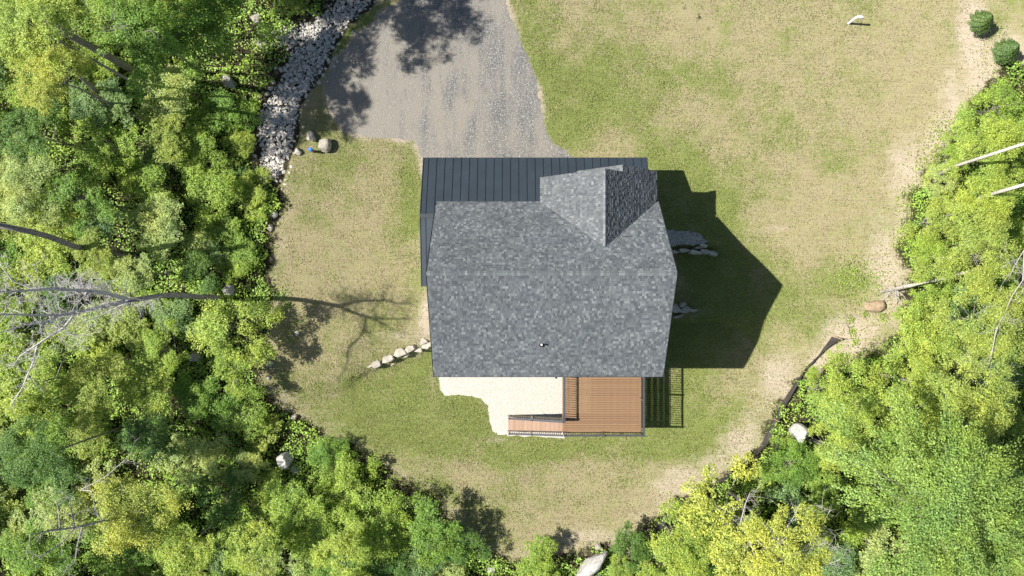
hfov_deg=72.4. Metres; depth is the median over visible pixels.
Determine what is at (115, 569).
tree
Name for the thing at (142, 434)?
tree
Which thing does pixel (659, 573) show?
shrub
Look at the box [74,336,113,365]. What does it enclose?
bush
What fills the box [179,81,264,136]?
shrub
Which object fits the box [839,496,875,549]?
bush
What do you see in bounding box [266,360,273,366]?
boulder
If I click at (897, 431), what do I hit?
bush
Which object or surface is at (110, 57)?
leaning tree
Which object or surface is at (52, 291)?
bush
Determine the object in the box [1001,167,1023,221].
bush
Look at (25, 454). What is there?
bush
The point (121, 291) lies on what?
bush
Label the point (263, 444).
bush
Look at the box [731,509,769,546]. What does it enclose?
bush
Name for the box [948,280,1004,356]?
shrub
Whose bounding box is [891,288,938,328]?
tree
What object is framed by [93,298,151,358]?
shrub
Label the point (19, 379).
bush
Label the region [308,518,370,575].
tree
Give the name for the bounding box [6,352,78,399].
shrub
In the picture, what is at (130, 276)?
tree
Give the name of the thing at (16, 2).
tree
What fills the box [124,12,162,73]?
shrub
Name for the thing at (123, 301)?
dead tree
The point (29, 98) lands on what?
bush
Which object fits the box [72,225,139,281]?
tree
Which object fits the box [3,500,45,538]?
bush
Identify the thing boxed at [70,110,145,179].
tree
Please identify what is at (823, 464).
tree
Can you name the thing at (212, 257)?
bush
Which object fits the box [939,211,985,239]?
bush
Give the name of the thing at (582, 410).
deck
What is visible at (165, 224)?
tree
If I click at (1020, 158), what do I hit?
bush
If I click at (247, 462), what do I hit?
tree
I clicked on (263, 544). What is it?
tree
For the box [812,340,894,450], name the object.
tree
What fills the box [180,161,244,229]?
shrub
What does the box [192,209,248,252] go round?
shrub
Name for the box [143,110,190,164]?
shrub
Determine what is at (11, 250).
bush
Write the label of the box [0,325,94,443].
tree
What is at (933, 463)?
shrub
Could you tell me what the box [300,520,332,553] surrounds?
bush
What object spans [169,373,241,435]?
tree
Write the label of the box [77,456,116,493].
bush
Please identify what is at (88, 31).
bush
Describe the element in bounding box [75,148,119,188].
bush
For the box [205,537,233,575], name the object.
bush
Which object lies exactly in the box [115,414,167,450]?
bush
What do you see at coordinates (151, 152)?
bush
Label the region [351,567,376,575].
tree
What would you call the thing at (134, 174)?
shrub
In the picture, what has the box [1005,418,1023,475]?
shrub
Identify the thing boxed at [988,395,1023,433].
shrub
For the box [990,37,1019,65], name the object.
evergreen shrub
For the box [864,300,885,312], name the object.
boulder
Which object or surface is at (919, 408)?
bush
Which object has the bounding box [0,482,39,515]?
bush
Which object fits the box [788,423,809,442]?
boulder
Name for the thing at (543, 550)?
shrub
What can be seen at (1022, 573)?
shrub
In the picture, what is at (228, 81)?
boulder
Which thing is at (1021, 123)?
shrub
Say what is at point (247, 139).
shrub
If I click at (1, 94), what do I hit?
tree
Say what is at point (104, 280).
bush
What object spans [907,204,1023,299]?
tree
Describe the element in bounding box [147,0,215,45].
tree
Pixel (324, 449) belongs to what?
tree
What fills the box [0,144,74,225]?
tree
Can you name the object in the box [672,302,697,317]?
retaining wall
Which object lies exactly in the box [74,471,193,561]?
tree
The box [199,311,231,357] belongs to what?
bush
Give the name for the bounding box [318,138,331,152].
boulder
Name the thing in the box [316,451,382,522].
tree
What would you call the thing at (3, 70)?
tree
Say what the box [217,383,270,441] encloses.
shrub
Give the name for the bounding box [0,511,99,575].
tree
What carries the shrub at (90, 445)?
on the ground at (694, 20)
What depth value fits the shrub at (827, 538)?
42.98 m
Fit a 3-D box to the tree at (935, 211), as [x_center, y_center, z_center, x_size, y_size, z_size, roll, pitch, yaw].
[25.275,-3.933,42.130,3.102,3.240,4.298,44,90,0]
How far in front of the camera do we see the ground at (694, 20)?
43.76 m
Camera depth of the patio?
44.89 m
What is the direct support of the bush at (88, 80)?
on the ground at (694, 20)
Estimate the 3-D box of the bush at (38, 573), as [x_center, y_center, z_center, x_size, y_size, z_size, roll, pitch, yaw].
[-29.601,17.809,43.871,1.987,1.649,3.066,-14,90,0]
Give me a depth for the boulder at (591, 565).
43.72 m
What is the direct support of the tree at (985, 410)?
on the ground at (694, 20)
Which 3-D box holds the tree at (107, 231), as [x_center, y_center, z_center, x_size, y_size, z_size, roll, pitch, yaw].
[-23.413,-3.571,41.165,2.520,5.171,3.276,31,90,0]
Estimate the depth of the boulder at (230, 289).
43.08 m
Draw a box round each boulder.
[189,351,202,361]
[222,74,235,88]
[222,285,235,296]
[250,14,262,25]
[254,39,268,48]
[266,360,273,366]
[267,224,272,230]
[270,211,277,217]
[276,452,293,469]
[290,414,297,419]
[290,465,299,473]
[294,148,301,154]
[306,131,315,141]
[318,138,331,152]
[487,564,495,574]
[576,551,607,575]
[594,543,601,550]
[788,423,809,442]
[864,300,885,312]
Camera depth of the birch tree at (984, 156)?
37.39 m
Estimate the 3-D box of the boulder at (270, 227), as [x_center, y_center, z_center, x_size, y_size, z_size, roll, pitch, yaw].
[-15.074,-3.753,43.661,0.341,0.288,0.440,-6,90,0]
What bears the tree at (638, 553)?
on the ground at (694, 20)
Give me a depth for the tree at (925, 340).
41.12 m
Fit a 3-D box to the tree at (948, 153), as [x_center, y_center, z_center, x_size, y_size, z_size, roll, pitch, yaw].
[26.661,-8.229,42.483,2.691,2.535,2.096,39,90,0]
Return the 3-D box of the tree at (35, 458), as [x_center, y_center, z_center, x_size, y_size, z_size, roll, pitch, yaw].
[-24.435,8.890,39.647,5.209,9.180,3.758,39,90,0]
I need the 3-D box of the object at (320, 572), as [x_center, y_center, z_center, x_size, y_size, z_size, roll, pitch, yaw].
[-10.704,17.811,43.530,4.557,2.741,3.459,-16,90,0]
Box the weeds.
[247,0,1022,563]
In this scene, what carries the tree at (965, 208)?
on the ground at (694, 20)
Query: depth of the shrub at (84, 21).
41.46 m
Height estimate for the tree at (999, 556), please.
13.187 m
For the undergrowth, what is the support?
on the ground at (694, 20)
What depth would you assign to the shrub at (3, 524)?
42.63 m
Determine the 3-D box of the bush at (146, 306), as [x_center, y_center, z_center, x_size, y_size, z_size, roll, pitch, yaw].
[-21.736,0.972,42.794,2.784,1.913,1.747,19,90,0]
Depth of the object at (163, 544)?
42.82 m
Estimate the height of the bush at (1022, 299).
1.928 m
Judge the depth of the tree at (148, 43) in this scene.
36.20 m
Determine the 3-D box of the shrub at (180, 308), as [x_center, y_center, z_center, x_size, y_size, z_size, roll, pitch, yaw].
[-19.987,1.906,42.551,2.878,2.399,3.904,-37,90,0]
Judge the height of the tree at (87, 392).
5.985 m
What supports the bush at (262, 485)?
on the ground at (694, 20)
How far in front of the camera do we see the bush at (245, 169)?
43.08 m
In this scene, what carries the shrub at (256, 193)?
on the ground at (694, 20)
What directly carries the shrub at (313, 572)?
on the ground at (694, 20)
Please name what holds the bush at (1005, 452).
on the ground at (694, 20)
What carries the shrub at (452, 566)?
on the ground at (694, 20)
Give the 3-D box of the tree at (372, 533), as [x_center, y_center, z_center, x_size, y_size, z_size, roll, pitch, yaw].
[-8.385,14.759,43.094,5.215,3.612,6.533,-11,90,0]
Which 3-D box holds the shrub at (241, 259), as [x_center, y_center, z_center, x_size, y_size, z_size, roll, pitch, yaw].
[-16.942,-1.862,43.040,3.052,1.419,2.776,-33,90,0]
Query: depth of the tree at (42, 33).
31.38 m
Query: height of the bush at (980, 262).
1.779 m
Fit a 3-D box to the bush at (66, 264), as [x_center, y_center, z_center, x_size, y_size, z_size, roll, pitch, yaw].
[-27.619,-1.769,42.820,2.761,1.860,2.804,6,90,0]
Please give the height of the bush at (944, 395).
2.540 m
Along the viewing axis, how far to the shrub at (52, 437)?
41.90 m
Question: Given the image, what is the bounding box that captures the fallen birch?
[880,267,981,305]
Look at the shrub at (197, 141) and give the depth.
41.78 m
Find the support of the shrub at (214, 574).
on the ground at (694, 20)
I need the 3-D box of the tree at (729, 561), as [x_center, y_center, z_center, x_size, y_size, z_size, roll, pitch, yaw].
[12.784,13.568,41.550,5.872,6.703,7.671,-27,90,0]
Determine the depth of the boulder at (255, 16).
43.21 m
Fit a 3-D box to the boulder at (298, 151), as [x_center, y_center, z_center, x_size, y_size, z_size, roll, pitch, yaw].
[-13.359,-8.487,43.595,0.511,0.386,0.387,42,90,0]
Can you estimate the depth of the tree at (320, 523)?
42.23 m
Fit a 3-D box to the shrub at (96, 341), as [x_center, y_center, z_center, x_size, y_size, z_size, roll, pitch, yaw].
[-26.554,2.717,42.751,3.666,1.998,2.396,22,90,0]
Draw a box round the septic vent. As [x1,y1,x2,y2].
[847,16,863,24]
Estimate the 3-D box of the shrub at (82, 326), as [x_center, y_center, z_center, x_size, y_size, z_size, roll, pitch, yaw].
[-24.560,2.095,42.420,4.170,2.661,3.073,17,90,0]
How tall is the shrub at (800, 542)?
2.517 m
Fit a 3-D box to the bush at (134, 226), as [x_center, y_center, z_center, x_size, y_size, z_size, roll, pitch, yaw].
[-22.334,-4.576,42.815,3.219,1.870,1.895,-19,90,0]
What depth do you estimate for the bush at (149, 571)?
43.57 m
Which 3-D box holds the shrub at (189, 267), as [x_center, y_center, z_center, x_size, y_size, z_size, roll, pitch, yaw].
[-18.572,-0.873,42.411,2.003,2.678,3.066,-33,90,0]
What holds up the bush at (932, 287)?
on the ground at (694, 20)
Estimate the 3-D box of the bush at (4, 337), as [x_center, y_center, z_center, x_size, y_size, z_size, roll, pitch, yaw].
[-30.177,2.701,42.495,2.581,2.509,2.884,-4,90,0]
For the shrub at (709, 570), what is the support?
on the ground at (694, 20)
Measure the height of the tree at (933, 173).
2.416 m
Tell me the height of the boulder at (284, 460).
1.912 m
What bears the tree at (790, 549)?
on the ground at (694, 20)
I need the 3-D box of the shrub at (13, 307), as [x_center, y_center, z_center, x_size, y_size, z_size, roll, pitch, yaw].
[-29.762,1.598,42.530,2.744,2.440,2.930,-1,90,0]
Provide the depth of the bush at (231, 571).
43.45 m
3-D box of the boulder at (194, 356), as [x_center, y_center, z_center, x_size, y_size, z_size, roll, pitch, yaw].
[-19.575,4.273,43.402,0.738,1.150,0.660,-29,90,0]
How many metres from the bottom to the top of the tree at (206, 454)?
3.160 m
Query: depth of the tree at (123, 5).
33.99 m
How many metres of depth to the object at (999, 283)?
41.60 m
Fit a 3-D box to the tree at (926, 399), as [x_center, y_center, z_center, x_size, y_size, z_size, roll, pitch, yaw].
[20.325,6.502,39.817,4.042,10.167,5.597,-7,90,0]
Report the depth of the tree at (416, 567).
43.02 m
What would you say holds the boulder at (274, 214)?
on the ground at (694, 20)
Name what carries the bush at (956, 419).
on the ground at (694, 20)
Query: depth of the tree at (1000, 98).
41.75 m
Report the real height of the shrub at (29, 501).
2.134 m
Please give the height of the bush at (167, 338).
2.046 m
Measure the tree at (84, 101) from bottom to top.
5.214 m
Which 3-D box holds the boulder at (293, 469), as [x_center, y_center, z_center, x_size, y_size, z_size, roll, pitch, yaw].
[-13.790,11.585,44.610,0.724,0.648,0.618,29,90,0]
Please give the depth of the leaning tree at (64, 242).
36.02 m
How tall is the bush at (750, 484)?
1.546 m
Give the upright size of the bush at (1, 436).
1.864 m
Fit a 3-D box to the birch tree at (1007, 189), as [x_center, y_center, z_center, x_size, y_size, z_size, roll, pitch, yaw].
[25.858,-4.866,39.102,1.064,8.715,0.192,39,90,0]
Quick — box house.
[420,157,677,378]
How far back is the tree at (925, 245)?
41.21 m
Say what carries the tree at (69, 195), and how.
on the ground at (694, 20)
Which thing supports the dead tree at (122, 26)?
on the ground at (694, 20)
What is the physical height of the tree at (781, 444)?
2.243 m
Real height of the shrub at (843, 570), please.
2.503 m
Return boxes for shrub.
[0,193,60,254]
[0,245,53,305]
[0,292,35,337]
[0,449,17,500]
[0,484,5,501]
[0,504,32,564]
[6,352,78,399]
[23,474,63,518]
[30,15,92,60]
[33,380,74,446]
[45,311,100,355]
[47,418,111,461]
[51,77,109,137]
[67,299,135,345]
[68,0,102,31]
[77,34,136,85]
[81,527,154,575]
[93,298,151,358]
[115,155,177,211]
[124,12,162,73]
[125,500,178,565]
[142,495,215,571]
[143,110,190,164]
[146,298,206,341]
[171,122,229,181]
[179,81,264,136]
[179,248,221,295]
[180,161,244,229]
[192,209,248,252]
[204,571,218,575]
[210,344,252,401]
[212,129,256,171]
[214,238,259,285]
[215,520,266,575]
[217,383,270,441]
[235,166,271,223]
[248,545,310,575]
[279,0,309,14]
[293,547,335,575]
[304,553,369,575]
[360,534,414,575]
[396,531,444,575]
[433,536,465,575]
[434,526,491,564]
[514,532,559,575]
[606,554,633,575]
[642,563,671,575]
[681,546,720,575]
[759,519,814,572]
[796,507,832,560]
[797,467,845,519]
[798,539,859,575]
[854,539,889,575]
[868,491,923,532]
[890,445,944,497]
[902,404,954,460]
[916,532,946,575]
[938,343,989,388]
[941,420,994,480]
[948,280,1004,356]
[962,492,1017,548]
[966,10,993,34]
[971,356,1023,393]
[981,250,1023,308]
[986,305,1023,365]
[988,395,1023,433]
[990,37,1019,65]
[992,460,1023,511]
[997,101,1023,149]
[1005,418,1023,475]
[1012,550,1023,575]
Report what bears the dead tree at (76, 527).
on the ground at (694, 20)
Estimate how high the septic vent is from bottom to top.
1.264 m
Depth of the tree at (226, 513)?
42.43 m
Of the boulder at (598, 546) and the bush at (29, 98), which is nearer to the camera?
the bush at (29, 98)
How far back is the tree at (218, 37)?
38.27 m
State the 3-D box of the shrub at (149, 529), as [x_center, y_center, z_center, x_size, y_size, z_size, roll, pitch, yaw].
[-22.155,15.009,43.510,3.233,2.780,4.259,4,90,0]
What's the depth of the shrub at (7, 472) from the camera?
42.71 m
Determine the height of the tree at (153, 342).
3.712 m
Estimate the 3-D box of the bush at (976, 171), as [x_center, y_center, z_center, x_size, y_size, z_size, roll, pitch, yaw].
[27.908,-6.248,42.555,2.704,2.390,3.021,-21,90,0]
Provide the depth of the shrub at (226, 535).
42.42 m
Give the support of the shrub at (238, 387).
on the ground at (694, 20)
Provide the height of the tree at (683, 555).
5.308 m
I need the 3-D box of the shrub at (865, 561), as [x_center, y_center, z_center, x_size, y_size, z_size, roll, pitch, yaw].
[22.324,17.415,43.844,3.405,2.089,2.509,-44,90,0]
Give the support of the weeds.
on the ground at (694, 20)
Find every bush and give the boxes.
[0,232,26,274]
[0,271,12,307]
[0,316,27,356]
[0,387,21,426]
[0,426,10,443]
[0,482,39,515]
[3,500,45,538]
[4,399,41,434]
[10,435,53,471]
[12,349,36,387]
[16,82,40,118]
[26,291,76,337]
[27,560,49,575]
[28,21,55,50]
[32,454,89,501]
[33,239,75,279]
[34,537,60,568]
[35,264,84,309]
[44,211,85,235]
[53,0,82,15]
[74,69,104,113]
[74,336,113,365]
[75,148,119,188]
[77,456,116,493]
[79,29,119,59]
[84,256,114,298]
[99,262,138,305]
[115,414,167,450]
[116,567,138,575]
[118,194,168,231]
[132,290,171,318]
[137,306,179,353]
[138,142,174,175]
[139,556,166,575]
[149,432,189,474]
[179,557,207,575]
[182,229,228,265]
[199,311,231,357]
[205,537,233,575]
[219,164,261,188]
[220,548,250,575]
[245,413,283,454]
[255,471,283,514]
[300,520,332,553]
[523,570,560,575]
[714,548,753,571]
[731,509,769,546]
[740,463,776,495]
[762,483,809,526]
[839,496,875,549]
[847,518,891,569]
[850,382,890,426]
[850,438,884,473]
[876,421,903,455]
[884,514,918,557]
[890,387,924,416]
[915,272,954,294]
[918,374,971,408]
[938,404,969,432]
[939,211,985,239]
[944,235,981,276]
[951,166,1000,209]
[975,233,1009,266]
[987,141,1023,169]
[988,437,1015,478]
[999,211,1023,251]
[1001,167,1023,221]
[1002,241,1023,277]
[1013,283,1023,314]
[1013,328,1023,377]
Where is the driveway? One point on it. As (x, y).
(425, 77)
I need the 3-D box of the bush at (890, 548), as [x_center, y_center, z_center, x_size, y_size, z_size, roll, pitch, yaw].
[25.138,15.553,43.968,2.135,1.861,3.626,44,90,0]
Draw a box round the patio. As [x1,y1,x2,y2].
[438,377,566,437]
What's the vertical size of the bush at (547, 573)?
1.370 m
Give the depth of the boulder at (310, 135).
43.34 m
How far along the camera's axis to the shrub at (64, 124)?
41.40 m
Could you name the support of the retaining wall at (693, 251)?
on the ground at (694, 20)
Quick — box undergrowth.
[0,0,1023,575]
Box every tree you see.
[0,0,158,96]
[0,9,27,88]
[0,43,69,127]
[0,85,13,140]
[0,95,88,174]
[0,110,55,203]
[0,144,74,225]
[0,223,133,256]
[0,252,226,408]
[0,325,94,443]
[0,413,122,511]
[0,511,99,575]
[1,0,50,11]
[6,548,93,575]
[9,43,148,120]
[14,181,100,277]
[22,435,141,575]
[31,476,136,545]
[39,169,126,239]
[41,345,131,440]
[45,20,149,78]
[59,62,102,97]
[67,76,138,128]
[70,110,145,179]
[71,200,131,247]
[72,0,220,109]
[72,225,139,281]
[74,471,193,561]
[83,0,176,52]
[93,0,197,30]
[94,7,165,52]
[107,252,167,295]
[113,357,174,417]
[114,394,178,464]
[129,192,186,264]
[136,63,195,138]
[139,316,189,380]
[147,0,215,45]
[152,511,220,575]
[164,0,278,81]
[166,430,231,489]
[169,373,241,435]
[184,294,284,369]
[192,466,250,528]
[219,448,270,490]
[225,517,281,575]
[253,464,346,562]
[305,435,349,472]
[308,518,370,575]
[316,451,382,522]
[329,479,412,574]
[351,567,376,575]
[405,491,466,572]
[608,520,652,572]
[635,497,716,575]
[672,451,798,575]
[722,479,852,575]
[727,489,834,575]
[760,438,820,492]
[766,428,794,471]
[799,367,1023,575]
[804,366,840,415]
[808,418,863,472]
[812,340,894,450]
[863,470,1023,575]
[871,357,948,460]
[874,348,1020,454]
[880,290,964,390]
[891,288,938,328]
[896,189,962,253]
[906,233,953,278]
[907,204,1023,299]
[918,165,1020,252]
[921,162,962,200]
[922,142,1023,183]
[925,275,1023,368]
[939,132,977,171]
[940,116,1023,181]
[945,183,1023,210]
[953,75,1023,143]
[964,244,1023,387]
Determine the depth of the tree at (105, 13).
35.95 m
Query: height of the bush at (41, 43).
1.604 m
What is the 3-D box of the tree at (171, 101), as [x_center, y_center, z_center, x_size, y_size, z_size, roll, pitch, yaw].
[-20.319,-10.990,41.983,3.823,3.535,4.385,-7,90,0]
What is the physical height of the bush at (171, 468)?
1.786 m
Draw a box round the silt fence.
[644,336,842,537]
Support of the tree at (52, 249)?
on the ground at (694, 20)
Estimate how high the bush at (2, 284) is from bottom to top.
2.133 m
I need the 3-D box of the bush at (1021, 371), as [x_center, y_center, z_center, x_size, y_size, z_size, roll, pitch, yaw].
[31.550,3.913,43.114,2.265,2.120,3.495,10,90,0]
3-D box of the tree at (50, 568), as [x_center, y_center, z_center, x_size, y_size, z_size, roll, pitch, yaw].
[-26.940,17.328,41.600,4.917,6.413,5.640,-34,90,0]
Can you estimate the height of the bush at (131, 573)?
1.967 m
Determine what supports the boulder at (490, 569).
on the ground at (694, 20)
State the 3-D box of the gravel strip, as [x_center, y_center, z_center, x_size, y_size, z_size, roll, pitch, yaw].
[10.791,-3.128,43.715,2.920,0.001,1.113,0,90,0]
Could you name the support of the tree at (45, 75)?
on the ground at (694, 20)
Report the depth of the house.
35.97 m
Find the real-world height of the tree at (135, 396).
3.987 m
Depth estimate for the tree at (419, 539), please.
42.06 m
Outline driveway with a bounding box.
[325,0,570,157]
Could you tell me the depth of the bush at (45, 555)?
43.11 m
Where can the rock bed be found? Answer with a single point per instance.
(270, 147)
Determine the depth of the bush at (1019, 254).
42.31 m
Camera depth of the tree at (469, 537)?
43.00 m
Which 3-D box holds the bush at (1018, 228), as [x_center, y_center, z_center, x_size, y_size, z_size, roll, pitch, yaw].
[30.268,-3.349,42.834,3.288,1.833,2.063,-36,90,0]
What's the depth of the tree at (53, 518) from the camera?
37.30 m
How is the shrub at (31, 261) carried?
on the ground at (694, 20)
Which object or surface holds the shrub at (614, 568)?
on the ground at (694, 20)
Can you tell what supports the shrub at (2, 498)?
on the ground at (694, 20)
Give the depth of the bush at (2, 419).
42.55 m
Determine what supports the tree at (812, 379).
on the ground at (694, 20)
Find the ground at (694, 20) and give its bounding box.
[0,0,1023,575]
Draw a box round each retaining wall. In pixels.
[367,338,430,368]
[672,244,717,256]
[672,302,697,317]
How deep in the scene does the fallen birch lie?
42.85 m
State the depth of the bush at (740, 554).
43.03 m
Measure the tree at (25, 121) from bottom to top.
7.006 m
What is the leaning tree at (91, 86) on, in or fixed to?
on the ground at (694, 20)
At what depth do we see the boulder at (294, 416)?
44.60 m
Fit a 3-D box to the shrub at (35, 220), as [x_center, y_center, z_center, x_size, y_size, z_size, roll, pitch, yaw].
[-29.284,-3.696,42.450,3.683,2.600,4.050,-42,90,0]
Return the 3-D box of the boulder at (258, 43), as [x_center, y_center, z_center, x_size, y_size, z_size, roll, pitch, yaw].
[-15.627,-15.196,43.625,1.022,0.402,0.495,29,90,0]
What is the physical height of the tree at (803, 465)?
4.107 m
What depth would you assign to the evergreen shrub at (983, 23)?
42.52 m
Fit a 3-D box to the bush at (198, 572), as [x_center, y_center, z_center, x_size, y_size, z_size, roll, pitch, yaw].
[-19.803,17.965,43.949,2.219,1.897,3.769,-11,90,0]
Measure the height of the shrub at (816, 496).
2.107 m
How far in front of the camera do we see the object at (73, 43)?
41.81 m
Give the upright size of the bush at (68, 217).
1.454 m
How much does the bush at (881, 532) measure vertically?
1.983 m
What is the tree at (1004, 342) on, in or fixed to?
on the ground at (694, 20)
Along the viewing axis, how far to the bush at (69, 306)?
42.33 m
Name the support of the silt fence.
on the ground at (694, 20)
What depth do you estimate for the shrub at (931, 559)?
42.84 m
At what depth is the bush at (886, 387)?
43.54 m
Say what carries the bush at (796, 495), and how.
on the ground at (694, 20)
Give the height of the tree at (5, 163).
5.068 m
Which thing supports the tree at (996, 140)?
on the ground at (694, 20)
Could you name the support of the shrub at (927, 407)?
on the ground at (694, 20)
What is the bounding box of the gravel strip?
[667,229,707,246]
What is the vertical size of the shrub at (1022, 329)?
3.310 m
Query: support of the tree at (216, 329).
on the ground at (694, 20)
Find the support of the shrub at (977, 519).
on the ground at (694, 20)
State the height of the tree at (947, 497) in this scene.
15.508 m
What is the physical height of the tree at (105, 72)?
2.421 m
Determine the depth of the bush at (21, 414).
42.47 m
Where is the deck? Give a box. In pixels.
[507,377,644,436]
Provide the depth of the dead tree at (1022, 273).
36.00 m
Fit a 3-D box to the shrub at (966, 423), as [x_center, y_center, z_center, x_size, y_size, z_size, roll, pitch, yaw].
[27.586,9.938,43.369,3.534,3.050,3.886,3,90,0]
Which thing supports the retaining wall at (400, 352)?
on the ground at (694, 20)
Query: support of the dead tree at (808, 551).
on the ground at (694, 20)
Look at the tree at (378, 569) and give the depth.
42.42 m
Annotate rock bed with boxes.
[247,0,383,189]
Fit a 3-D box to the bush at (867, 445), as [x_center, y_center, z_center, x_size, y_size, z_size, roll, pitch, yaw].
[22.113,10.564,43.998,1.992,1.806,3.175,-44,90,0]
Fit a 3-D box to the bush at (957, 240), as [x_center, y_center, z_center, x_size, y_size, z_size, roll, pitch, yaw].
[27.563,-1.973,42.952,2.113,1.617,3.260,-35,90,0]
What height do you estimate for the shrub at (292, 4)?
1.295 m
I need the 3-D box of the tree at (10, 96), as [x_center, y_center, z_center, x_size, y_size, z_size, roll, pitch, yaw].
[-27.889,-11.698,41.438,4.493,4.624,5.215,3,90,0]
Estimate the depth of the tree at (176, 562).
39.24 m
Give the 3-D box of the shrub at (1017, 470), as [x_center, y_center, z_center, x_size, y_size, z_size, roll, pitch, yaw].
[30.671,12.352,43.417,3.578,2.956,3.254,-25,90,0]
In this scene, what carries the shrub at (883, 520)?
on the ground at (694, 20)
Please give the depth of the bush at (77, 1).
42.13 m

